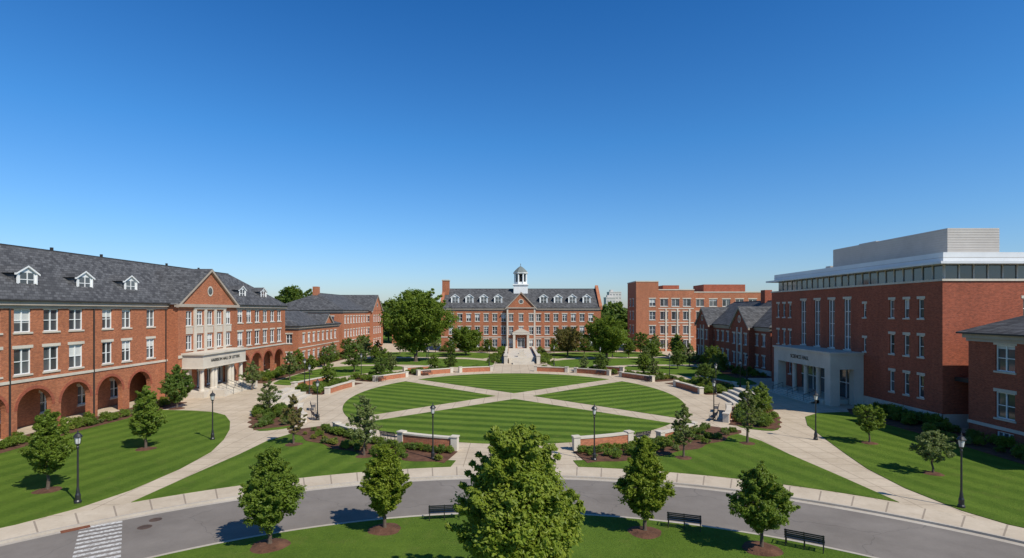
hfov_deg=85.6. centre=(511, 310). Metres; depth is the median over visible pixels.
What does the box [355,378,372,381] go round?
planting bed
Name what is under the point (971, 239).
penthouse
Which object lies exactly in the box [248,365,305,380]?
shrub planting
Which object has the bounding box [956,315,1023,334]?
roof slate
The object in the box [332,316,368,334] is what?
window glass
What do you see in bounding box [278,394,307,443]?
young plum tree
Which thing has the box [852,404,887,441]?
ornamental pear tree
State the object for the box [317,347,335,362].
hornbeam tree
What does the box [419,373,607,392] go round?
lawn
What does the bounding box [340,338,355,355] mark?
hornbeam tree
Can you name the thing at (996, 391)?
window reveals
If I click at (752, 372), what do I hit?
shrub planting
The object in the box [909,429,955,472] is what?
ornamental pear tree
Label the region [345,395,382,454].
young birch tree
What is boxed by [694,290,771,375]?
brick gabled lecture hall
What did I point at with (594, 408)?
street lamp
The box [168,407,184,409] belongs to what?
mulch ring
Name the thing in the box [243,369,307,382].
planting bed
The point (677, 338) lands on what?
linden tree
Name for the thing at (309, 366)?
street lamp
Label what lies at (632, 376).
brickwork
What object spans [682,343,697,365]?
serviceberry tree
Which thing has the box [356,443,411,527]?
young maple tree
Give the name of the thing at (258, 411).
shrub planting
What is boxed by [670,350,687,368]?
hornbeam tree
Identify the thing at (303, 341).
window glass
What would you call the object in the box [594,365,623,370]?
brick garden wall
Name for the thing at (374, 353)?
linden tree
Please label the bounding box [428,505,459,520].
park bench
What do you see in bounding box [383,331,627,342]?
ground
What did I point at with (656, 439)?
hedge
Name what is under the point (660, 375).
shrub planting
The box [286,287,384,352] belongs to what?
brick residence hall
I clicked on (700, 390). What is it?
brick garden wall
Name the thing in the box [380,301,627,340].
distant trees
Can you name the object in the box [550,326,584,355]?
plum tree
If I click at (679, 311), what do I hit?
sills and lintels
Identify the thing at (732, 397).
stone seat steps
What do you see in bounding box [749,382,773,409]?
linden tree
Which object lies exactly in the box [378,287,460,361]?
oak tree
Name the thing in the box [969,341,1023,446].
brick walls
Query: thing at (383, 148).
sky
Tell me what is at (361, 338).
hornbeam tree
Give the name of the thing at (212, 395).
street lamp
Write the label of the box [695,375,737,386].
brick garden wall
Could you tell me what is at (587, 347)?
hornbeam tree
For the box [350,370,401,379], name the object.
shrub planting
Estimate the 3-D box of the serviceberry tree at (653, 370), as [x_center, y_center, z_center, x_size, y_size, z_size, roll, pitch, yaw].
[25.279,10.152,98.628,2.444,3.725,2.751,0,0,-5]
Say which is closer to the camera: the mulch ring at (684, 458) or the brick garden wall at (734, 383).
the mulch ring at (684, 458)
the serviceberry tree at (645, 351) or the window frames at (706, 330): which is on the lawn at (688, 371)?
the serviceberry tree at (645, 351)
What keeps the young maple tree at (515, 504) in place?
on the lawn at (433, 537)
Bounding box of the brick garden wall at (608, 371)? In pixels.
[573,367,610,375]
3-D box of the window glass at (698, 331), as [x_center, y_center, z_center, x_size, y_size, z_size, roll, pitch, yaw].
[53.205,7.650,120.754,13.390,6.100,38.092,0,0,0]
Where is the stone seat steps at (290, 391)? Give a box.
[266,387,311,405]
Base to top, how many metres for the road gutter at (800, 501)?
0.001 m
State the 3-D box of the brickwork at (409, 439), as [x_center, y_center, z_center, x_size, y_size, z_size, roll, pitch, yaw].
[-7.429,11.495,48.511,4.798,1.010,0.575,0,0,21]
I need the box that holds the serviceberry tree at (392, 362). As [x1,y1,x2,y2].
[383,352,398,370]
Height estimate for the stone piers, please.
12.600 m
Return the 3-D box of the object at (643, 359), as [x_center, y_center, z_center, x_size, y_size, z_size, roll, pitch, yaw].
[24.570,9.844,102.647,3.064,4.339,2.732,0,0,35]
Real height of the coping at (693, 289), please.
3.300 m
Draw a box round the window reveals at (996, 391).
[995,345,1002,435]
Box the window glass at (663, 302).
[630,299,755,347]
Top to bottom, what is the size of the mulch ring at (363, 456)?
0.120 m
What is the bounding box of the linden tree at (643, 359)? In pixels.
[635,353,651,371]
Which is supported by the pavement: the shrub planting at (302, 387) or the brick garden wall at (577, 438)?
the brick garden wall at (577, 438)
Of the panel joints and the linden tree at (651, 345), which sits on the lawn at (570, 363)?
the linden tree at (651, 345)
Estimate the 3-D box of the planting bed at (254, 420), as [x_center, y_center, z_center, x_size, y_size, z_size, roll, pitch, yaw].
[-26.818,11.980,62.390,5.395,0.080,13.228,0,0,-22]
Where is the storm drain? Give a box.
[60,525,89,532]
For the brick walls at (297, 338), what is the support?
on the pavement
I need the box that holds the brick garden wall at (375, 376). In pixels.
[373,371,408,381]
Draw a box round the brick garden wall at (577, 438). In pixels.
[571,430,634,450]
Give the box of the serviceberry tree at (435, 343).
[431,338,440,352]
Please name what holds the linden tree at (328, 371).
on the planting bed at (313, 393)
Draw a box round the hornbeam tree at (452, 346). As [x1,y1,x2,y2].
[443,340,457,353]
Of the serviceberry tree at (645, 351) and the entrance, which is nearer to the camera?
the entrance
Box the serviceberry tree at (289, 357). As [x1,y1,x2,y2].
[279,351,302,379]
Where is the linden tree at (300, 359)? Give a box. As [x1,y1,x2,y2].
[293,349,305,370]
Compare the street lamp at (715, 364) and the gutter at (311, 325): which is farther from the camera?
the gutter at (311, 325)
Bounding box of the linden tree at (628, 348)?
[621,339,636,357]
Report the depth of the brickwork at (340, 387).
83.94 m
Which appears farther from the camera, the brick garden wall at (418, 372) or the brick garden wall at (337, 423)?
the brick garden wall at (418, 372)
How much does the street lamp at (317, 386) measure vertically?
4.580 m
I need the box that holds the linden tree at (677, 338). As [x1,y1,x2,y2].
[668,336,685,358]
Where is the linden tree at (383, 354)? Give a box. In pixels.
[377,348,391,368]
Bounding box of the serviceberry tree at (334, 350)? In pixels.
[326,342,339,355]
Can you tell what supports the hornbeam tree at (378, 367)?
on the planting bed at (358, 379)
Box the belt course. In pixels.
[298,341,338,348]
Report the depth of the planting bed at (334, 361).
133.33 m
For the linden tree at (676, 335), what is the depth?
145.89 m
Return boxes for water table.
[967,419,1023,435]
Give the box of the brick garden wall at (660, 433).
[655,421,697,436]
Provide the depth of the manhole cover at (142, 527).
30.93 m
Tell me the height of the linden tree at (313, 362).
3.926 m
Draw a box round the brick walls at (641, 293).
[628,282,760,351]
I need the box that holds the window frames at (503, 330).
[449,314,590,346]
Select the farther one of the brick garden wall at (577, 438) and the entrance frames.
the entrance frames
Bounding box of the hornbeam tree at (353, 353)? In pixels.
[341,343,368,371]
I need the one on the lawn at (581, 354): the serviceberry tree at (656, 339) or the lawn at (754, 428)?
the serviceberry tree at (656, 339)
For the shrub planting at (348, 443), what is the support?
on the planting bed at (418, 455)
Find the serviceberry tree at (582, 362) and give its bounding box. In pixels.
[578,355,589,367]
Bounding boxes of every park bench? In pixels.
[310,410,319,419]
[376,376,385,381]
[379,430,396,439]
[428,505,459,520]
[634,431,650,437]
[667,512,701,531]
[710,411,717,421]
[784,528,824,553]
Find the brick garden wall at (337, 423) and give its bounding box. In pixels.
[332,421,373,437]
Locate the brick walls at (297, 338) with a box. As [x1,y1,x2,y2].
[285,326,338,363]
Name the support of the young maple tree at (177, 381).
on the pavement
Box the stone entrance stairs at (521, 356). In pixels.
[504,346,540,364]
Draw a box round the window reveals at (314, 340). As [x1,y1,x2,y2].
[304,331,323,356]
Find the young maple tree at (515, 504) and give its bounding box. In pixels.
[444,422,586,557]
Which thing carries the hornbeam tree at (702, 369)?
on the planting bed at (671, 383)
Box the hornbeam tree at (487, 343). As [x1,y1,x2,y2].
[481,339,492,352]
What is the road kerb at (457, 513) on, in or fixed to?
on the road
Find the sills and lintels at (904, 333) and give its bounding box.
[776,295,1023,399]
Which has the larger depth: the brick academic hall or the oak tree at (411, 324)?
the oak tree at (411, 324)
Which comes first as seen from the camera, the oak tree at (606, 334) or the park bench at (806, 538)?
the park bench at (806, 538)
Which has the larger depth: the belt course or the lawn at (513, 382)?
the belt course
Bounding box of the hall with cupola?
[441,263,601,350]
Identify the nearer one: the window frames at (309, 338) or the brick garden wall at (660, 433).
the brick garden wall at (660, 433)
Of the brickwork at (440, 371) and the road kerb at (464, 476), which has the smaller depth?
the road kerb at (464, 476)
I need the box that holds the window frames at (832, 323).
[778,298,1023,397]
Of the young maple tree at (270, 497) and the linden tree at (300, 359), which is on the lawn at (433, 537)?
the young maple tree at (270, 497)
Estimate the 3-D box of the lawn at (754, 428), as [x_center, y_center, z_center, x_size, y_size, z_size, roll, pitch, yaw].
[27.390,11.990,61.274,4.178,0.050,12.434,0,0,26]
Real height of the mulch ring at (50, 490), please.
0.120 m
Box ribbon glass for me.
[779,265,1023,290]
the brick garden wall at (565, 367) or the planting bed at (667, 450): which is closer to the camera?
the planting bed at (667, 450)
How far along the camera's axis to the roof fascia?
60.84 m
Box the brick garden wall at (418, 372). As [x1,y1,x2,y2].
[416,367,453,375]
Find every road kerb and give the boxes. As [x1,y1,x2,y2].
[0,475,1023,543]
[146,513,877,557]
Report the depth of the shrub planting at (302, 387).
83.67 m
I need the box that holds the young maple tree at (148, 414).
[128,385,168,447]
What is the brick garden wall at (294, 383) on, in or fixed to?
on the pavement
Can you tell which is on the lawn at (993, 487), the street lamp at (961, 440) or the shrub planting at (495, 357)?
the street lamp at (961, 440)
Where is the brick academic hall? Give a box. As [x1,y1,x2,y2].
[0,243,287,440]
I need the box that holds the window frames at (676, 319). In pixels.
[630,299,752,347]
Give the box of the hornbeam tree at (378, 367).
[372,357,388,373]
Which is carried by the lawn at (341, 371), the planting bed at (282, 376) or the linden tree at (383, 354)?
the linden tree at (383, 354)
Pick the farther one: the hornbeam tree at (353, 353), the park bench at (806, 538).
the hornbeam tree at (353, 353)
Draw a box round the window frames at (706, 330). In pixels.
[698,330,764,367]
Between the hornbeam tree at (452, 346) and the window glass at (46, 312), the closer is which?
the window glass at (46, 312)
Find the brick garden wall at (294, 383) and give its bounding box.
[290,376,329,386]
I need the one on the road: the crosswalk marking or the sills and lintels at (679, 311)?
the crosswalk marking
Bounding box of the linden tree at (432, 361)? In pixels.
[426,353,440,367]
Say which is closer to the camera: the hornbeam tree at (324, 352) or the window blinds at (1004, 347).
the window blinds at (1004, 347)
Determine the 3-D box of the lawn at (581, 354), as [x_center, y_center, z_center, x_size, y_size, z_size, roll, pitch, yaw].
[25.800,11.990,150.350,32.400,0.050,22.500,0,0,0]
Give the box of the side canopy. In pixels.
[955,377,968,382]
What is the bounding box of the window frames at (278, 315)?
[0,309,280,421]
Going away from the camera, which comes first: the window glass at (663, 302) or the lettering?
the lettering
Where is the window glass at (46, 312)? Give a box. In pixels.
[14,310,279,411]
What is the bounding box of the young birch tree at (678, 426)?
[671,403,697,456]
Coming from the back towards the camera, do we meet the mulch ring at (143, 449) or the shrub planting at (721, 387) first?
the shrub planting at (721, 387)
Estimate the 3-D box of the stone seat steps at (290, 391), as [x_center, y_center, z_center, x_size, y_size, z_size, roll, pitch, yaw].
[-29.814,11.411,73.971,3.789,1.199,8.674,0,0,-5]
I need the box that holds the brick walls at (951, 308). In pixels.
[772,281,1023,413]
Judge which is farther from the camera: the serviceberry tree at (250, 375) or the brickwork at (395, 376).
the brickwork at (395, 376)
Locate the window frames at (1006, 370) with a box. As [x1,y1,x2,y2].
[997,345,1014,435]
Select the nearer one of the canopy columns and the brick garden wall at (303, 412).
the brick garden wall at (303, 412)
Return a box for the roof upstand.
[774,252,1023,279]
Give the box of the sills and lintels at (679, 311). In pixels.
[629,298,756,348]
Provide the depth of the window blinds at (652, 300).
168.22 m
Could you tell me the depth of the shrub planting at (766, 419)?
59.66 m
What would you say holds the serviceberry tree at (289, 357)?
on the lawn at (341, 371)
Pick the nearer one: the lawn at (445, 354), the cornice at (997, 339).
the cornice at (997, 339)
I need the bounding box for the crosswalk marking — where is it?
[72,521,121,557]
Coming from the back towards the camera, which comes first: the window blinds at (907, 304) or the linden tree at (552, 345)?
the linden tree at (552, 345)
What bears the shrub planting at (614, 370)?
on the planting bed
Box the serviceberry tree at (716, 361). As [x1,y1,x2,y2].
[707,355,722,373]
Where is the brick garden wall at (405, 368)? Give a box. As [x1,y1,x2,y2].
[403,365,431,370]
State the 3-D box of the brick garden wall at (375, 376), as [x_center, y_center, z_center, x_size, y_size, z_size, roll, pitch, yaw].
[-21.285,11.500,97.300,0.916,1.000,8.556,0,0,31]
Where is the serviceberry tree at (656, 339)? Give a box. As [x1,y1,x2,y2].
[649,333,664,355]
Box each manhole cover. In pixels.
[137,524,151,529]
[149,517,161,521]
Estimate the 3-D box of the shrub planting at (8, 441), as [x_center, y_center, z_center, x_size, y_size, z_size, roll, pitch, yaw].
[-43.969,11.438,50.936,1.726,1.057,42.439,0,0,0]
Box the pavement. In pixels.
[7,343,1016,526]
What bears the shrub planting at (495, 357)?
on the pavement
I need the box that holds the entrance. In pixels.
[769,345,863,405]
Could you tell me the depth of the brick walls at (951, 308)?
61.28 m
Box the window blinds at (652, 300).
[650,299,729,301]
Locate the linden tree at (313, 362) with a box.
[303,354,319,374]
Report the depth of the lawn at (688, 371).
107.54 m
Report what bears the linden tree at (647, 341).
on the lawn at (570, 363)
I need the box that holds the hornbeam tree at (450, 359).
[442,354,457,366]
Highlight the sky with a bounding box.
[0,0,1023,307]
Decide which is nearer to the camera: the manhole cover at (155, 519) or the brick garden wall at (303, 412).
the manhole cover at (155, 519)
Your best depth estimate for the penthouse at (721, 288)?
173.00 m
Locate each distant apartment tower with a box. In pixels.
[604,295,615,305]
[607,290,621,302]
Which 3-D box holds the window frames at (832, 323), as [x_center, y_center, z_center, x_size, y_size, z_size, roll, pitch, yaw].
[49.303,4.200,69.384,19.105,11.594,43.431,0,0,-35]
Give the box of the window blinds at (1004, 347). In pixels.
[999,346,1014,349]
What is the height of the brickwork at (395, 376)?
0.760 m
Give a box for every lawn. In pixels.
[0,410,229,527]
[132,434,455,501]
[154,514,869,557]
[251,415,289,430]
[274,366,402,384]
[340,358,493,366]
[343,381,493,417]
[361,399,670,443]
[379,352,491,358]
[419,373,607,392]
[535,381,683,417]
[547,358,695,367]
[548,352,667,358]
[573,434,897,501]
[624,366,756,384]
[737,411,779,430]
[805,412,1023,527]
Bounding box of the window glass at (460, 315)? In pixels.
[449,314,592,346]
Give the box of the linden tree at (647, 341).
[639,339,650,357]
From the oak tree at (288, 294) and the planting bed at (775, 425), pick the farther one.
the oak tree at (288, 294)
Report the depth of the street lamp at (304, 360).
87.95 m
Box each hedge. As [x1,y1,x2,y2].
[320,423,453,453]
[577,422,710,452]
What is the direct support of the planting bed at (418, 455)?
on the pavement
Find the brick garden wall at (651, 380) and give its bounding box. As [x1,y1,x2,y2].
[618,371,654,381]
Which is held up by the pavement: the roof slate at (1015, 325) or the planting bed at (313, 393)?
the planting bed at (313, 393)
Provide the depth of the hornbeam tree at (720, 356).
103.44 m
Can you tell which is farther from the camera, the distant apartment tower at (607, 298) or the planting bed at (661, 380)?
the distant apartment tower at (607, 298)
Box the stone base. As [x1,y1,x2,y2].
[863,395,968,426]
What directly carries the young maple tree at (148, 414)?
on the lawn at (112, 462)
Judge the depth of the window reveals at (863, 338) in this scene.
69.90 m
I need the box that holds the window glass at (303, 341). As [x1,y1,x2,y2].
[287,332,318,360]
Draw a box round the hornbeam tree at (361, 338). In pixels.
[356,335,372,353]
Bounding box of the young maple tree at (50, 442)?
[17,409,76,489]
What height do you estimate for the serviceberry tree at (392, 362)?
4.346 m
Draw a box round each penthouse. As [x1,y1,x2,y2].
[658,284,744,291]
[826,228,998,267]
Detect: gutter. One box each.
[0,477,1023,545]
[285,323,341,326]
[956,332,1023,336]
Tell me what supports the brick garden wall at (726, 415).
on the pavement
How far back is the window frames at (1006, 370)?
50.10 m
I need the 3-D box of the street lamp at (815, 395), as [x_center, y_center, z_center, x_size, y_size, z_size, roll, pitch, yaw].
[28.300,9.690,51.500,0.476,4.580,0.500,0,0,0]
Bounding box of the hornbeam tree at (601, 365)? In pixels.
[593,354,610,368]
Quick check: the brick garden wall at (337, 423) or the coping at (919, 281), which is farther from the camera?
the coping at (919, 281)
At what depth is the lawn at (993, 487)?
41.99 m
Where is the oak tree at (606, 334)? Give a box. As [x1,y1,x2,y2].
[579,315,629,357]
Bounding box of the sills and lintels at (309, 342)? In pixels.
[285,329,335,362]
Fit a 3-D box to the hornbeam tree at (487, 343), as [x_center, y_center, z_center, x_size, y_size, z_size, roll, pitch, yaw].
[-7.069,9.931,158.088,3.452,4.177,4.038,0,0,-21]
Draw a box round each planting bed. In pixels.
[0,402,186,452]
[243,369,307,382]
[247,407,297,429]
[289,426,457,462]
[306,382,361,394]
[316,356,350,366]
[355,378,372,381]
[439,351,502,351]
[546,351,598,351]
[574,426,740,462]
[635,373,674,381]
[666,382,727,394]
[686,359,771,377]
[729,407,781,429]
[847,409,1023,464]
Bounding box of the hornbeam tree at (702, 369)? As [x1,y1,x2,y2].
[694,363,719,384]
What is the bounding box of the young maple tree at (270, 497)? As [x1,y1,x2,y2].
[237,446,306,543]
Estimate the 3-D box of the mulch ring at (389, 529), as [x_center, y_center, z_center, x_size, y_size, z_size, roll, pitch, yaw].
[-7.031,11.940,30.430,1.800,0.120,1.809,0,0,0]
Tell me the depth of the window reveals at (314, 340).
129.05 m
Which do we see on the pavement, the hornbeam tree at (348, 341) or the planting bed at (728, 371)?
the planting bed at (728, 371)
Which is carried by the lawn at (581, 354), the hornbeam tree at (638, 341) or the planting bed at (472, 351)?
the hornbeam tree at (638, 341)
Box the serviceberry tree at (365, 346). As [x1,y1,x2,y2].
[359,338,372,360]
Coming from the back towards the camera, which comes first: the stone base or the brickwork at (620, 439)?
the stone base
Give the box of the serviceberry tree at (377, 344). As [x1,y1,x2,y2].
[374,340,382,350]
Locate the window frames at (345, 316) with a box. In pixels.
[345,316,368,344]
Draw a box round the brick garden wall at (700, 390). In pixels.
[672,380,703,393]
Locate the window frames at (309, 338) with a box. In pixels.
[286,330,335,360]
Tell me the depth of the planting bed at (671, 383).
80.00 m
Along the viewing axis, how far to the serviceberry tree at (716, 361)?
95.54 m
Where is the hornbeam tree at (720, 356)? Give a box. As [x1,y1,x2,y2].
[709,352,728,374]
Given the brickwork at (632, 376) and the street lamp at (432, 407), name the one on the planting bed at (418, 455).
the street lamp at (432, 407)
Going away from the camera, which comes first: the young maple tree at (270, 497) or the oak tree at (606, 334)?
the young maple tree at (270, 497)
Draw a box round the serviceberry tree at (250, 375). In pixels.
[239,360,262,389]
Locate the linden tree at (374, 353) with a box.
[369,345,380,359]
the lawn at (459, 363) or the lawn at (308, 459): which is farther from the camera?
the lawn at (459, 363)
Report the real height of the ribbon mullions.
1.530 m
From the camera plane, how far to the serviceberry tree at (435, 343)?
158.58 m
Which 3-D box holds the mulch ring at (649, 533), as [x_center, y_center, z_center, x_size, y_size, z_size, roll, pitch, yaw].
[7.214,11.940,29.962,1.852,0.120,1.800,0,0,0]
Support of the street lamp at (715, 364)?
on the planting bed at (671, 383)
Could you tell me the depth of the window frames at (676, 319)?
164.63 m
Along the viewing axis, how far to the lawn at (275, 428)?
56.28 m
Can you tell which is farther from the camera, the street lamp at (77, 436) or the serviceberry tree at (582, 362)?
the serviceberry tree at (582, 362)
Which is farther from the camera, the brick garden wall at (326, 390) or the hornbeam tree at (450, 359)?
the hornbeam tree at (450, 359)
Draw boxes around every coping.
[627,281,760,292]
[771,279,1023,292]
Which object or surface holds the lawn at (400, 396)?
on the pavement
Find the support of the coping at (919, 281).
on the brick walls at (951, 308)
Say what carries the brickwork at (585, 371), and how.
on the pavement
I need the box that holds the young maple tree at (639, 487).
[612,435,675,530]
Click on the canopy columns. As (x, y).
(818, 377)
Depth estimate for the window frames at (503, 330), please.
166.13 m
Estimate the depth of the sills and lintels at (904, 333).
64.54 m
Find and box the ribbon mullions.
[782,264,1017,290]
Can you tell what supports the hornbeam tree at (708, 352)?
on the lawn at (688, 371)
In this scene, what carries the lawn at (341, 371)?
on the pavement
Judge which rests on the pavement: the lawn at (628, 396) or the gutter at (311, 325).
the lawn at (628, 396)
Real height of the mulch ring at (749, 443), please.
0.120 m
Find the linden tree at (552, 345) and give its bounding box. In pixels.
[549,342,557,350]
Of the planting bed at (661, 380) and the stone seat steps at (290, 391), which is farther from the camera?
the planting bed at (661, 380)
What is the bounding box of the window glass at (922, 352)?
[784,299,1023,396]
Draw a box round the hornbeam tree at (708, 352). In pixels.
[700,345,720,364]
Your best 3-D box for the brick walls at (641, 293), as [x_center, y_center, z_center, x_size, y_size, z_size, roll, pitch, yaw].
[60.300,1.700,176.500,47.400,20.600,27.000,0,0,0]
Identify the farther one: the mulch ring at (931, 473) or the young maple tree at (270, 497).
the mulch ring at (931, 473)
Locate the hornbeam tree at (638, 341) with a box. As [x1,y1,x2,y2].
[630,332,648,353]
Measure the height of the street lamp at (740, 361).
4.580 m
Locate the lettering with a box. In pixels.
[790,354,807,359]
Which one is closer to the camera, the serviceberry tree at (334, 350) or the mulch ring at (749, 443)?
the mulch ring at (749, 443)
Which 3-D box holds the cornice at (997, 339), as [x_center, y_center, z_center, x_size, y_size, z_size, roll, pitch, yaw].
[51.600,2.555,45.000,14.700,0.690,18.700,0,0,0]
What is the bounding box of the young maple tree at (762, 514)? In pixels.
[726,460,800,546]
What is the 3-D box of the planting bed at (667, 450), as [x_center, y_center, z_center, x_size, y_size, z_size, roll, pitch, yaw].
[14.087,11.980,49.952,20.765,0.080,5.632,0,0,-36]
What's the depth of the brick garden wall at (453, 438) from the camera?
48.17 m
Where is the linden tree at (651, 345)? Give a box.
[646,339,662,358]
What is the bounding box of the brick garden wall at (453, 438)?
[396,430,459,450]
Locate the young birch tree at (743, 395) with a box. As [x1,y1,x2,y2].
[734,381,763,442]
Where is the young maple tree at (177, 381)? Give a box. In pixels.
[157,364,195,407]
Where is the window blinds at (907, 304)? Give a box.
[784,300,908,331]
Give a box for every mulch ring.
[31,486,61,493]
[135,447,156,450]
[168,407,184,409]
[250,538,290,553]
[285,442,302,445]
[356,454,371,457]
[367,523,400,535]
[627,526,660,538]
[675,455,691,459]
[739,441,754,444]
[742,541,783,556]
[861,441,877,444]
[922,471,944,475]
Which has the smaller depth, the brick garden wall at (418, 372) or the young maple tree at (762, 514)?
the young maple tree at (762, 514)
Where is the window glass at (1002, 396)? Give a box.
[999,349,1014,437]
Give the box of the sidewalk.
[0,466,1023,539]
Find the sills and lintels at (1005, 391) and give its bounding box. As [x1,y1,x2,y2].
[993,342,1016,423]
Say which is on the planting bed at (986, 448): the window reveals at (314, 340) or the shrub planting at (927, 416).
the shrub planting at (927, 416)
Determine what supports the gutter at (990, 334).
on the cornice at (997, 339)
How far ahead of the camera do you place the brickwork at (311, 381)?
90.12 m
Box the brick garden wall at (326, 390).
[324,380,354,393]
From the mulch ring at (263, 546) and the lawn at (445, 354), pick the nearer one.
the mulch ring at (263, 546)
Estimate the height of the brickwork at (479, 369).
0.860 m
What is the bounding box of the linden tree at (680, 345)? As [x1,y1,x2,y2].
[672,340,684,360]
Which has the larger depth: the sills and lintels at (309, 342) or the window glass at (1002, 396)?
the sills and lintels at (309, 342)
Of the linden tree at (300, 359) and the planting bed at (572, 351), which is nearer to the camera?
the linden tree at (300, 359)
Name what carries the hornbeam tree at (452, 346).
on the lawn at (445, 354)
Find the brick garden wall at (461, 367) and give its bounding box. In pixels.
[458,365,492,372]
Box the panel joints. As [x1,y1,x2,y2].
[780,230,945,277]
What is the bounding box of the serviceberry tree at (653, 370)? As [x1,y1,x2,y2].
[646,358,660,373]
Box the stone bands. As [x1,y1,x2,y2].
[658,308,693,336]
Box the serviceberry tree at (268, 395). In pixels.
[257,380,282,407]
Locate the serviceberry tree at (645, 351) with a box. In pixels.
[638,345,653,361]
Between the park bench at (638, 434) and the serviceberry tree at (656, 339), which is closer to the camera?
the park bench at (638, 434)
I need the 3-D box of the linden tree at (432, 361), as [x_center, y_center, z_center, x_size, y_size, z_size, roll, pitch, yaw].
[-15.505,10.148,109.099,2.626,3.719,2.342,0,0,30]
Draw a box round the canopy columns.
[792,363,820,396]
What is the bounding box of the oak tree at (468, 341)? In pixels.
[448,326,482,354]
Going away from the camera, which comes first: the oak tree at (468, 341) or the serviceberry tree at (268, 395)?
the serviceberry tree at (268, 395)
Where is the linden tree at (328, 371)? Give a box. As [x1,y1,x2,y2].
[320,361,337,382]
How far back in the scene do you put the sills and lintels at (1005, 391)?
49.95 m
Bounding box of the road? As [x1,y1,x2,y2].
[0,479,1023,557]
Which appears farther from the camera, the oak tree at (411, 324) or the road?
the oak tree at (411, 324)
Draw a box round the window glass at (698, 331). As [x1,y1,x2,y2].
[698,331,763,366]
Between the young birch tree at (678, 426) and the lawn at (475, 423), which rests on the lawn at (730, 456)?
the young birch tree at (678, 426)
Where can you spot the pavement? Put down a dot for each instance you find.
(793, 435)
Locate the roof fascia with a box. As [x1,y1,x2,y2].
[766,261,1023,282]
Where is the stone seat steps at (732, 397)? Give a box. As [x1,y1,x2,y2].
[716,387,763,404]
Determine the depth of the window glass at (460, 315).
166.21 m
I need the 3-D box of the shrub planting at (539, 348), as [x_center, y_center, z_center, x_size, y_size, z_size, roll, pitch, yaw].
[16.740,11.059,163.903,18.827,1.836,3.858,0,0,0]
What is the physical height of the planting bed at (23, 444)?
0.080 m
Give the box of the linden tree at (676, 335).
[667,333,682,344]
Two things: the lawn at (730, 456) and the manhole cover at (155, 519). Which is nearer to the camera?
the manhole cover at (155, 519)
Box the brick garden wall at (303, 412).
[297,402,307,421]
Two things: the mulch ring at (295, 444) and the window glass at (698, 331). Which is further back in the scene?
the window glass at (698, 331)
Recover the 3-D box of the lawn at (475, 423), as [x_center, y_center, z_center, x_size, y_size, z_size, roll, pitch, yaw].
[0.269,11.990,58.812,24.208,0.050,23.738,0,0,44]
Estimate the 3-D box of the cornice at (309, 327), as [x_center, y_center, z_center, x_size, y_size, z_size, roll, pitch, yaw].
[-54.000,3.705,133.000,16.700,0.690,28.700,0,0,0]
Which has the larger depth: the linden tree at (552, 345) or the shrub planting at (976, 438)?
the linden tree at (552, 345)
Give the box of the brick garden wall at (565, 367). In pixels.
[534,365,568,372]
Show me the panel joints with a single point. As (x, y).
(888, 251)
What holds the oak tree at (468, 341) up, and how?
on the lawn at (445, 354)
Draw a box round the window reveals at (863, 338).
[777,299,918,396]
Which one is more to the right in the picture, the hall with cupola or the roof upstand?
the roof upstand
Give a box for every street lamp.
[73,430,82,503]
[210,390,214,439]
[303,358,305,383]
[307,364,310,393]
[315,378,318,419]
[430,403,435,458]
[591,404,596,460]
[712,380,715,419]
[714,363,716,393]
[739,360,741,386]
[813,391,818,439]
[956,432,966,507]
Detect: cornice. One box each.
[285,324,340,329]
[962,334,1023,343]
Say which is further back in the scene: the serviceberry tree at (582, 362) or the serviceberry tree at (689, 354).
the serviceberry tree at (689, 354)
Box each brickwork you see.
[298,377,326,384]
[330,382,351,392]
[378,373,404,380]
[403,435,450,446]
[421,369,449,374]
[462,367,489,371]
[537,367,564,371]
[577,369,606,374]
[580,435,627,448]
[622,373,649,380]
[676,382,697,392]
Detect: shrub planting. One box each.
[0,399,172,448]
[11,397,167,436]
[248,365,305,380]
[251,402,298,426]
[295,377,354,393]
[303,426,442,459]
[316,352,347,364]
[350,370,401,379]
[405,366,448,373]
[438,346,505,350]
[486,350,503,362]
[537,346,595,350]
[537,350,554,363]
[575,365,617,373]
[587,426,737,457]
[624,369,676,379]
[675,376,734,392]
[681,354,766,376]
[731,401,777,426]
[853,401,1023,459]
[877,403,949,422]
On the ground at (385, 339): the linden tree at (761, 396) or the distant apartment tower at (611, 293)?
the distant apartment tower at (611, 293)
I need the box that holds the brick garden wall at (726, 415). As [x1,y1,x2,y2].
[722,402,731,422]
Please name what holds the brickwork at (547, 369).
on the pavement
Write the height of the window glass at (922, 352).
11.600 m
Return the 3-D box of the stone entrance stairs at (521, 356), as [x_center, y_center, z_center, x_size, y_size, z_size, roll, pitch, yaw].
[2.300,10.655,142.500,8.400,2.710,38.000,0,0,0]
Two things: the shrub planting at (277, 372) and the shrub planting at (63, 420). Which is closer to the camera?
the shrub planting at (63, 420)
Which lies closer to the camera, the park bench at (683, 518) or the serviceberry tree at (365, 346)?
the park bench at (683, 518)
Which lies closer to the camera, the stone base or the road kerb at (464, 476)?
the road kerb at (464, 476)
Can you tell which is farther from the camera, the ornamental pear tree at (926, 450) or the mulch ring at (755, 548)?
the ornamental pear tree at (926, 450)
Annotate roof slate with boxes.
[285,311,339,325]
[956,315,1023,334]
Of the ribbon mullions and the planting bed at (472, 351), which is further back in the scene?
the planting bed at (472, 351)
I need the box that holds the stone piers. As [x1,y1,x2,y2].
[665,309,689,350]
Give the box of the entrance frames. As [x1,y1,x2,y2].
[801,367,848,397]
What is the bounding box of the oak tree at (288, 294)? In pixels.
[274,284,312,303]
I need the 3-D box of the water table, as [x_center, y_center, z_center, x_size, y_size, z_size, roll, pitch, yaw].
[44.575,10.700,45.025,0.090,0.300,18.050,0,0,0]
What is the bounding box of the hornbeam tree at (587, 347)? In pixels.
[579,336,591,353]

